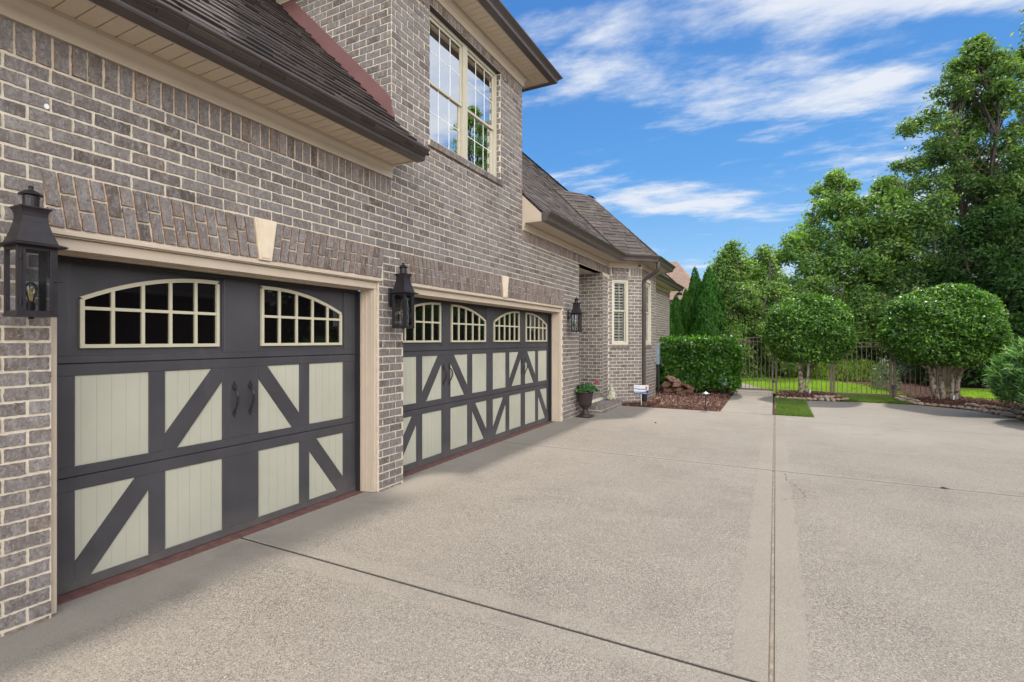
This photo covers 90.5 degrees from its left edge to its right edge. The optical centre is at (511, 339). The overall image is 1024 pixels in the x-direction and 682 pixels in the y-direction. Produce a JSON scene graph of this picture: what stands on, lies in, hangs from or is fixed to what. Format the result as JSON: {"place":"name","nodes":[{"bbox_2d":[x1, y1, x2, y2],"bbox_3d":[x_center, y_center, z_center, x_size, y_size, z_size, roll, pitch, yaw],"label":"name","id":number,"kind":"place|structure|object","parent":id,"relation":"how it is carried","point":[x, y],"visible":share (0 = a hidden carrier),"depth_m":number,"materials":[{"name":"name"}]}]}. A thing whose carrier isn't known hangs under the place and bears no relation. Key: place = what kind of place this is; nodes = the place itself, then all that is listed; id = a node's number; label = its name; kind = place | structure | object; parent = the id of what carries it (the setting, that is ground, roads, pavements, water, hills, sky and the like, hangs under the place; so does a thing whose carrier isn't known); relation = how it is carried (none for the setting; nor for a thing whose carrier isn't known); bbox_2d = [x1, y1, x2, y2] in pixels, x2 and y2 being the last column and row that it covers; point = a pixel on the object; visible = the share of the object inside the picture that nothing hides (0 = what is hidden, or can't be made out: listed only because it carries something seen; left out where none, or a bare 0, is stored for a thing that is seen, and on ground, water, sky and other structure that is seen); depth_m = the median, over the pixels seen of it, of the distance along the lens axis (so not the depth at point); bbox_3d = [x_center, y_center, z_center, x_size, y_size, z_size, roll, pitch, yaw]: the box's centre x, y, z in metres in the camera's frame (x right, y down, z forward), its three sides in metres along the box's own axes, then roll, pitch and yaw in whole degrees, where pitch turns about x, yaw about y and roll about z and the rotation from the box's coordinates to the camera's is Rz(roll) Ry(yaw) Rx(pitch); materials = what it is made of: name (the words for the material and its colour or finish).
{"place":"outdoors","nodes":[
{"label":"outdoors","id":0,"kind":"place"},
{"bbox_2d":[0,401,1023,681],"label":"driveway","id":1,"kind":"structure","parent":0,"point":[888,579],"depth_m":3.44,"materials":[{"name":"concrete"}]},
{"bbox_2d":[0,0,684,636],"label":"brick house","id":2,"kind":"structure","parent":1,"relation":"on","point":[254,204],"depth_m":4.24,"materials":[{"name":"brick"}]},
{"bbox_2d":[0,185,68,318],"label":"wall lantern","id":3,"kind":"object","parent":2,"relation":"attached to","point":[30,231],"depth_m":2.63,"materials":[{"name":"black metal"}]},
{"bbox_2d":[57,260,355,595],"bbox_3d":[-2.215,0.506,4.186,0.110,2.132,2.594,0,0,27],"label":"garage door","id":4,"kind":"structure","parent":2,"relation":"in","point":[193,411],"depth_m":3.80,"materials":[{"name":"grey paint"}]},
{"bbox_2d":[387,263,418,328],"bbox_3d":[-1.170,-0.459,5.340,0.296,0.701,0.230,0,0,27],"label":"wall lantern","id":5,"kind":"object","parent":2,"relation":"attached to","point":[402,292],"depth_m":5.30,"materials":[{"name":"black metal"}]},
{"bbox_2d":[430,11,462,156],"bbox_3d":[-1.149,-3.188,6.630,0.720,1.593,0.860,0,0,27],"label":"window","id":6,"kind":"structure","parent":2,"relation":"in","point":[446,49],"depth_m":6.51,"materials":[{"name":"clear glass"}]},
{"bbox_2d":[403,300,548,472],"bbox_3d":[-0.335,0.506,7.807,0.110,2.132,4.622,0,0,27],"label":"garage door","id":7,"kind":"structure","parent":2,"relation":"in","point":[473,376],"depth_m":7.26,"materials":[{"name":"grey paint"}]},
{"bbox_2d":[468,47,496,176],"bbox_3d":[-0.749,-3.188,7.400,0.720,1.593,0.865,0,0,27],"label":"window","id":8,"kind":"structure","parent":2,"relation":"in","point":[482,80],"depth_m":7.31,"materials":[{"name":"clear glass"}]},
{"bbox_2d":[567,297,583,332],"bbox_3d":[1.235,-0.488,9.973,0.296,0.701,0.230,0,0,27],"label":"wall lantern","id":9,"kind":"object","parent":2,"relation":"attached to","point":[576,309],"depth_m":9.93,"materials":[{"name":"black metal"}]},
{"bbox_2d":[606,382,615,399],"bbox_3d":[2.336,1.211,11.921,0.207,0.417,0.199,0,0,27],"label":"garden statue","id":10,"kind":"object","parent":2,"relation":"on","point":[611,394],"visible":0.98,"depth_m":11.86,"materials":[{"name":"stone"}]},
{"bbox_2d":[612,280,627,343],"bbox_3d":[2.568,-0.685,12.921,0.450,1.600,0.720,0,0,-18],"label":"window","id":11,"kind":"structure","parent":2,"relation":"in","point":[619,287],"depth_m":12.65,"materials":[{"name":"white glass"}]},
{"bbox_2d":[646,283,649,343],"bbox_3d":[3.260,-0.685,13.575,0.720,1.600,0.690,0,0,27],"label":"window","id":12,"kind":"structure","parent":2,"relation":"in","point":[647,285],"depth_m":13.63,"materials":[{"name":"white glass"}]},
{"bbox_2d":[655,344,659,391],"bbox_3d":[3.985,0.850,14.883,0.678,1.460,0.230,0,0,27],"label":"downspout","id":13,"kind":"object","parent":2,"relation":"attached to","point":[657,354],"visible":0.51,"depth_m":14.68,"materials":[{"name":"grey metal"}]},
{"bbox_2d":[576,391,593,417],"bbox_3d":[1.500,1.317,10.398,0.360,0.525,0.360,0,0,27],"label":"urn planter","id":14,"kind":"object","parent":1,"relation":"on","point":[585,400],"visible":0.82,"depth_m":10.29,"materials":[{"name":"stone"}]},
{"bbox_2d":[575,380,597,392],"bbox_3d":[1.533,0.961,10.404,0.509,0.243,0.499,0,0,27],"label":"geranium","id":15,"kind":"object","parent":14,"relation":"on","point":[585,387],"visible":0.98,"depth_m":10.29,"materials":[{"name":"green plant"}]},
{"bbox_2d":[241,420,1020,681],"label":"control joint","id":16,"kind":"object","parent":1,"relation":"on","point":[706,668],"visible":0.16,"depth_m":2.99,"materials":[{"name":"grey concrete"}]},
{"bbox_2d":[768,415,774,681],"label":"joint strip","id":17,"kind":"object","parent":1,"relation":"on","point":[771,655],"visible":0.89,"depth_m":3.24,"materials":[{"name":"beige concrete"}]},
{"bbox_2d":[772,399,812,415],"bbox_3d":[6.573,1.636,11.965,0.760,0.088,3.305,0,0,27],"label":"soil edge","id":18,"kind":"object","parent":1,"relation":"on","point":[774,413],"visible":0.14,"depth_m":11.50,"materials":[{"name":"brown soil"}]},
{"bbox_2d":[993,410,1002,414],"bbox_3d":[10.290,1.542,10.732,0.201,0.105,0.122,-3,-4,-1],"label":"river stone","id":19,"kind":"object","parent":1,"relation":"on","point":[996,412],"visible":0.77,"depth_m":10.71,"materials":[{"name":"stone"}]},
{"bbox_2d":[1000,411,1011,416],"bbox_3d":[10.270,1.551,10.562,0.197,0.114,0.176,0,0,-10],"label":"river stone","id":20,"kind":"object","parent":1,"relation":"on","point":[1002,413],"visible":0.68,"depth_m":10.54,"materials":[{"name":"grey stone"}]},
{"bbox_2d":[622,387,734,411],"bbox_3d":[4.586,1.566,13.912,2.560,0.068,4.880,0,0,27],"label":"mulch bed","id":21,"kind":"object","parent":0,"point":[678,406],"visible":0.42,"depth_m":12.27,"materials":[{"name":"brown wood"}]},
{"bbox_2d":[634,385,648,404],"bbox_3d":[3.083,1.330,12.102,0.344,0.500,0.018,0,0,27],"label":"yard sign","id":22,"kind":"object","parent":21,"relation":"on","point":[641,389],"visible":1,"depth_m":12.10,"materials":[{"name":"white plastic"}]},
{"bbox_2d":[662,388,672,393],"bbox_3d":[4.497,1.490,14.558,0.353,0.195,0.254,0,0,14],"label":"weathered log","id":23,"kind":"object","parent":21,"relation":"on","point":[669,390],"visible":0.77,"depth_m":14.49,"materials":[{"name":"brown stone"}]},
{"bbox_2d":[661,381,671,387],"bbox_3d":[4.487,1.289,14.748,0.368,0.212,0.258,0,0,-35],"label":"rock","id":24,"kind":"object","parent":23,"relation":"on","point":[666,384],"visible":0.9,"depth_m":14.66,"materials":[{"name":"brown stone"}]},
{"bbox_2d":[665,375,680,382],"bbox_3d":[4.659,1.161,14.662,0.454,0.256,0.259,0,0,27],"label":"rock","id":25,"kind":"object","parent":24,"relation":"on","point":[672,379],"visible":0.87,"depth_m":14.59,"materials":[{"name":"brown stone"}]},
{"bbox_2d":[672,387,683,392],"bbox_3d":[4.751,1.440,14.497,0.367,0.190,0.262,0,0,-28],"label":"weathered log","id":26,"kind":"object","parent":21,"relation":"on","point":[675,389],"visible":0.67,"depth_m":14.42,"materials":[{"name":"brown stone"}]},
{"bbox_2d":[672,382,680,387],"bbox_3d":[4.688,1.281,14.463,0.240,0.169,0.356,0,0,27],"label":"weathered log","id":27,"kind":"object","parent":26,"relation":"on","point":[676,384],"visible":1,"depth_m":14.39,"materials":[{"name":"brown stone"}]},
{"bbox_2d":[681,389,693,394],"bbox_3d":[4.932,1.486,14.329,0.246,0.206,0.384,0,0,-32],"label":"rock","id":28,"kind":"object","parent":21,"relation":"on","point":[689,391],"visible":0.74,"depth_m":14.21,"materials":[{"name":"brown stone"}]},
{"bbox_2d":[681,382,694,390],"bbox_3d":[4.973,1.329,14.446,0.456,0.222,0.182,0,0,45],"label":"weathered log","id":29,"kind":"object","parent":28,"relation":"on","point":[685,386],"visible":0.88,"depth_m":14.39,"materials":[{"name":"brown stone"}]},
{"bbox_2d":[655,334,744,392],"bbox_3d":[5.505,0.684,15.010,2.562,1.794,1.458,0,0,27],"label":"laurel hedge","id":30,"kind":"object","parent":21,"relation":"on","point":[705,362],"visible":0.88,"depth_m":14.48,"materials":[{"name":"green plant"}]},
{"bbox_2d":[701,391,709,410],"bbox_3d":[4.328,1.364,11.341,0.180,0.432,0.180,0,0,27],"label":"path light","id":31,"kind":"object","parent":21,"relation":"on","point":[705,393],"visible":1,"depth_m":11.33,"materials":[{"name":"white metal"}]},
{"bbox_2d":[700,261,721,291],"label":"leafy tree","id":32,"kind":"object","parent":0,"point":[710,266],"visible":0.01,"depth_m":25.61,"materials":[{"name":"green plant"}]},
{"bbox_2d":[720,384,772,414],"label":"path","id":33,"kind":"structure","parent":0,"point":[752,401],"depth_m":12.75,"materials":[{"name":"concrete"}]},
{"bbox_2d":[737,337,774,390],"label":"fence gate","id":34,"kind":"structure","parent":33,"relation":"on","point":[757,388],"depth_m":15.28,"materials":[{"name":"brown metal"}]},
{"bbox_2d":[500,0,1023,290],"label":"sky","id":35,"kind":"structure","parent":0,"point":[699,126],"materials":[{"name":"blue"}]},
{"bbox_2d":[656,376,914,396],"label":"grass","id":36,"kind":"structure","parent":0,"point":[816,386],"depth_m":17.23,"materials":[{"name":"green plant"}]},
{"bbox_2d":[775,390,840,400],"bbox_3d":[8.175,1.536,14.009,1.600,0.128,1.840,0,0,27],"label":"mulch bed","id":37,"kind":"object","parent":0,"point":[804,396],"visible":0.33,"depth_m":13.71,"materials":[{"name":"brown wood"}]},
{"bbox_2d":[775,356,831,392],"bbox_3d":[8.456,0.815,14.742,1.441,1.530,0.064,0,0,27],"label":"metal fence","id":38,"kind":"object","parent":37,"relation":"on","point":[776,390],"visible":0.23,"depth_m":14.79,"materials":[{"name":"brown metal"}]},
{"bbox_2d":[760,292,857,392],"bbox_3d":[8.165,0.111,14.027,2.404,2.851,2.263,0,0,27],"label":"clipped tree","id":39,"kind":"object","parent":37,"relation":"on","point":[791,332],"visible":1,"depth_m":13.38,"materials":[{"name":"green plant"}]},
{"bbox_2d":[656,371,990,398],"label":"lawn","id":40,"kind":"structure","parent":0,"point":[963,388],"depth_m":16.92,"materials":[{"name":"plant"}]},
{"bbox_2d":[669,304,676,336],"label":"arborvitae","id":41,"kind":"object","parent":40,"relation":"on","point":[673,327],"visible":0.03,"depth_m":21.75,"materials":[{"name":"green plant"}]},
{"bbox_2d":[670,295,685,336],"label":"arborvitae","id":42,"kind":"object","parent":40,"relation":"on","point":[677,313],"visible":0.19,"depth_m":21.96,"materials":[{"name":"green plant"}]},
{"bbox_2d":[680,288,691,336],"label":"arborvitae","id":43,"kind":"object","parent":40,"relation":"on","point":[686,304],"visible":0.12,"depth_m":22.26,"materials":[{"name":"green plant"}]},
{"bbox_2d":[688,278,707,336],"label":"arborvitae","id":44,"kind":"object","parent":40,"relation":"on","point":[695,297],"visible":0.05,"depth_m":21.88,"materials":[{"name":"green plant"}]},
{"bbox_2d":[689,267,730,336],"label":"arborvitae","id":45,"kind":"object","parent":40,"relation":"on","point":[714,318],"visible":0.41,"depth_m":21.01,"materials":[{"name":"green plant"}]},
{"bbox_2d":[746,243,794,363],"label":"leafy tree","id":46,"kind":"object","parent":40,"relation":"on","point":[764,275],"visible":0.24,"depth_m":23.40,"materials":[{"name":"green plant"}]},
{"bbox_2d":[768,166,919,298],"bbox_3d":[15.557,-3.412,24.418,5.957,10.032,6.020,0,0,-9],"label":"leafy tree","id":47,"kind":"object","parent":40,"relation":"on","point":[810,241],"visible":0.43,"depth_m":24.06,"materials":[{"name":"green plant"}]},
{"bbox_2d":[782,376,967,397],"bbox_3d":[10.312,1.550,19.209,8.600,0.060,9.200,0,0,27],"label":"mulch bed","id":48,"kind":"object","parent":40,"relation":"on","point":[902,389],"visible":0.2,"depth_m":16.59,"materials":[{"name":"wood"}]},
{"bbox_2d":[688,267,699,303],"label":"arborvitae","id":49,"kind":"object","parent":48,"relation":"on","point":[692,283],"visible":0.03,"depth_m":24.54,"materials":[{"name":"green plant"}]},
{"bbox_2d":[707,238,762,348],"bbox_3d":[9.808,-1.499,22.889,3.508,6.190,3.548,0,0,27],"label":"leafy tree","id":50,"kind":"object","parent":48,"relation":"on","point":[731,267],"visible":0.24,"depth_m":22.66,"materials":[{"name":"green plant"}]},
{"bbox_2d":[723,280,770,378],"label":"leafy tree","id":51,"kind":"object","parent":48,"relation":"on","point":[743,295],"visible":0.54,"depth_m":21.09,"materials":[{"name":"green plant"}]},
{"bbox_2d":[756,362,767,376],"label":"shrub","id":52,"kind":"object","parent":48,"relation":"on","point":[763,372],"visible":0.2,"depth_m":21.64,"materials":[{"name":"green plant"}]},
{"bbox_2d":[741,279,823,377],"bbox_3d":[11.278,-0.445,21.102,3.572,4.199,3.299,0,0,27],"label":"leafy tree","id":53,"kind":"object","parent":48,"relation":"on","point":[777,292],"visible":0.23,"depth_m":20.88,"materials":[{"name":"green plant"}]},
{"bbox_2d":[783,370,797,377],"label":"shrub","id":54,"kind":"object","parent":48,"relation":"on","point":[793,375],"visible":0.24,"depth_m":21.15,"materials":[{"name":"green plant"}]},
{"bbox_2d":[797,367,811,376],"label":"shrub","id":55,"kind":"object","parent":48,"relation":"on","point":[804,372],"visible":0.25,"depth_m":21.07,"materials":[{"name":"green plant"}]},
{"bbox_2d":[759,271,874,367],"bbox_3d":[13.288,-0.401,22.107,4.978,5.178,4.746,0,0,27],"label":"leafy tree","id":56,"kind":"object","parent":48,"relation":"on","point":[821,284],"visible":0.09,"depth_m":22.04,"materials":[{"name":"green plant"}]},
{"bbox_2d":[810,363,839,379],"bbox_3d":[12.342,1.210,19.953,1.158,0.866,0.944,0,0,27],"label":"shrub","id":57,"kind":"object","parent":48,"relation":"on","point":[817,372],"visible":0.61,"depth_m":19.82,"materials":[{"name":"green plant"}]},
{"bbox_2d":[823,359,852,379],"bbox_3d":[12.739,1.172,19.770,1.244,0.930,1.009,0,0,27],"label":"shrub","id":58,"kind":"object","parent":48,"relation":"on","point":[840,368],"visible":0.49,"depth_m":19.48,"materials":[{"name":"green plant"}]},
{"bbox_2d":[838,360,868,380],"bbox_3d":[13.114,1.191,19.575,1.239,0.885,1.026,0,0,27],"label":"shrub","id":59,"kind":"object","parent":48,"relation":"on","point":[852,362],"visible":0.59,"depth_m":19.30,"materials":[{"name":"green plant"}]},
{"bbox_2d":[851,358,883,380],"bbox_3d":[13.459,1.169,19.374,1.249,0.939,1.008,0,0,27],"label":"shrub","id":60,"kind":"object","parent":48,"relation":"on","point":[868,367],"visible":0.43,"depth_m":19.14,"materials":[{"name":"green plant"}]},
{"bbox_2d":[843,282,906,377],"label":"leafy tree","id":61,"kind":"object","parent":48,"relation":"on","point":[868,305],"visible":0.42,"depth_m":20.57,"materials":[{"name":"green plant"}]},
{"bbox_2d":[869,356,901,389],"bbox_3d":[11.743,1.059,15.993,0.891,1.145,0.703,0,0,27],"label":"silver shrub","id":62,"kind":"object","parent":48,"relation":"on","point":[879,379],"visible":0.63,"depth_m":15.91,"materials":[{"name":"green plant"}]},
{"bbox_2d":[882,285,922,382],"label":"leafy tree","id":63,"kind":"object","parent":48,"relation":"on","point":[898,367],"visible":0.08,"depth_m":18.39,"materials":[{"name":"green plant"}]},
{"bbox_2d":[929,365,955,393],"bbox_3d":[12.171,0.815,14.326,0.070,1.530,2.625,0,0,27],"label":"metal fence","id":64,"kind":"object","parent":48,"relation":"on","point":[943,371],"visible":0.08,"depth_m":14.19,"materials":[{"name":"brown metal"}]},
{"bbox_2d":[822,174,965,300],"bbox_3d":[16.983,-2.922,22.835,5.284,9.050,4.715,0,0,-33],"label":"leafy tree","id":65,"kind":"object","parent":40,"relation":"on","point":[885,196],"visible":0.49,"depth_m":22.29,"materials":[{"name":"green plant"}]},
{"bbox_2d":[849,31,1023,322],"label":"tall oak","id":66,"kind":"object","parent":40,"relation":"on","point":[977,61],"visible":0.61,"depth_m":21.61,"materials":[{"name":"green plant"}]},
{"bbox_2d":[872,209,1002,376],"bbox_3d":[17.765,-1.783,20.902,4.888,7.430,4.428,0,0,27],"label":"tall oak","id":67,"kind":"object","parent":40,"relation":"on","point":[902,281],"visible":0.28,"depth_m":20.49,"materials":[{"name":"green plant"}]},
{"bbox_2d":[905,200,1023,337],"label":"tall oak","id":68,"kind":"object","parent":40,"relation":"on","point":[1009,274],"visible":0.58,"depth_m":18.40,"materials":[{"name":"green plant"}]},
{"bbox_2d":[913,310,1023,384],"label":"leafy tree","id":69,"kind":"object","parent":40,"relation":"on","point":[1017,328],"visible":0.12,"depth_m":16.37,"materials":[{"name":"green plant"}]},
{"bbox_2d":[921,340,1015,387],"bbox_3d":[18.227,0.765,15.156,9.785,1.630,0.140,0,0,27],"label":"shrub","id":70,"kind":"object","parent":40,"relation":"on","point":[969,379],"visible":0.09,"depth_m":16.71,"materials":[{"name":"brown plant"}]},
{"bbox_2d":[945,389,998,399],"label":"grass","id":71,"kind":"structure","parent":40,"relation":"on","point":[975,393],"depth_m":14.57,"materials":[{"name":"green plant"}]},
{"bbox_2d":[939,9,1023,294],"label":"tall oak","id":72,"kind":"object","parent":40,"relation":"on","point":[1019,115],"visible":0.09,"depth_m":22.39,"materials":[{"name":"green plant"}]},
{"bbox_2d":[972,191,1023,321],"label":"tall oak","id":73,"kind":"object","parent":40,"relation":"on","point":[1020,244],"visible":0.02,"depth_m":19.83,"materials":[{"name":"green plant"}]},
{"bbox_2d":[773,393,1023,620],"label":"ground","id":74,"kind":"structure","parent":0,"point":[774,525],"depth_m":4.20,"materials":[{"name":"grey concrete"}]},
{"bbox_2d":[666,261,690,303],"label":"neighbour house","id":75,"kind":"structure","parent":74,"relation":"on","point":[680,275],"depth_m":52.58,"materials":[{"name":"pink brick"}]},
{"bbox_2d":[895,395,1023,415],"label":"mulch bed","id":76,"kind":"object","parent":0,"point":[950,402],"visible":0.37,"depth_m":12.10,"materials":[{"name":"brown wood"}]},
{"bbox_2d":[893,356,959,396],"bbox_3d":[10.962,0.815,13.441,1.400,1.530,0.070,0,0,27],"label":"metal fence","id":77,"kind":"object","parent":76,"relation":"on","point":[894,374],"visible":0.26,"depth_m":13.59,"materials":[{"name":"brown metal"}]},
{"bbox_2d":[876,282,1014,398],"bbox_3d":[10.605,0.067,12.539,2.720,2.960,2.549,0,0,27],"label":"clipped tree","id":78,"kind":"object","parent":76,"relation":"on","point":[963,327],"visible":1,"depth_m":11.85,"materials":[{"name":"green plant"}]},
{"bbox_2d":[987,406,997,409],"bbox_3d":[10.530,1.493,11.100,0.255,0.100,0.176,10,-16,-18],"label":"river stone","id":79,"kind":"object","parent":76,"relation":"on","point":[991,407],"visible":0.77,"depth_m":11.05,"materials":[{"name":"brown stone"}]},
{"bbox_2d":[982,336,1023,412],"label":"leafy shrub","id":80,"kind":"object","parent":76,"relation":"on","point":[1005,375],"visible":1,"depth_m":9.62,"materials":[{"name":"green plant"}]},
{"label":"lawn","id":81,"kind":"structure","parent":0,"visible":0},
{"bbox_2d":[773,397,813,416],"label":"grass","id":82,"kind":"structure","parent":81,"relation":"on","point":[793,407],"depth_m":11.47,"materials":[{"name":"green plant"}]},
{"label":"lawn","id":83,"kind":"structure","parent":0,"visible":0},
{"bbox_2d":[840,394,912,404],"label":"grass","id":84,"kind":"structure","parent":83,"relation":"on","point":[873,399],"depth_m":13.04,"materials":[{"name":"green plant"}]},
{"bbox_2d":[833,342,894,396],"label":"fence gate","id":85,"kind":"structure","parent":84,"relation":"on","point":[891,387],"depth_m":13.98,"materials":[{"name":"brown metal"}]}
]}

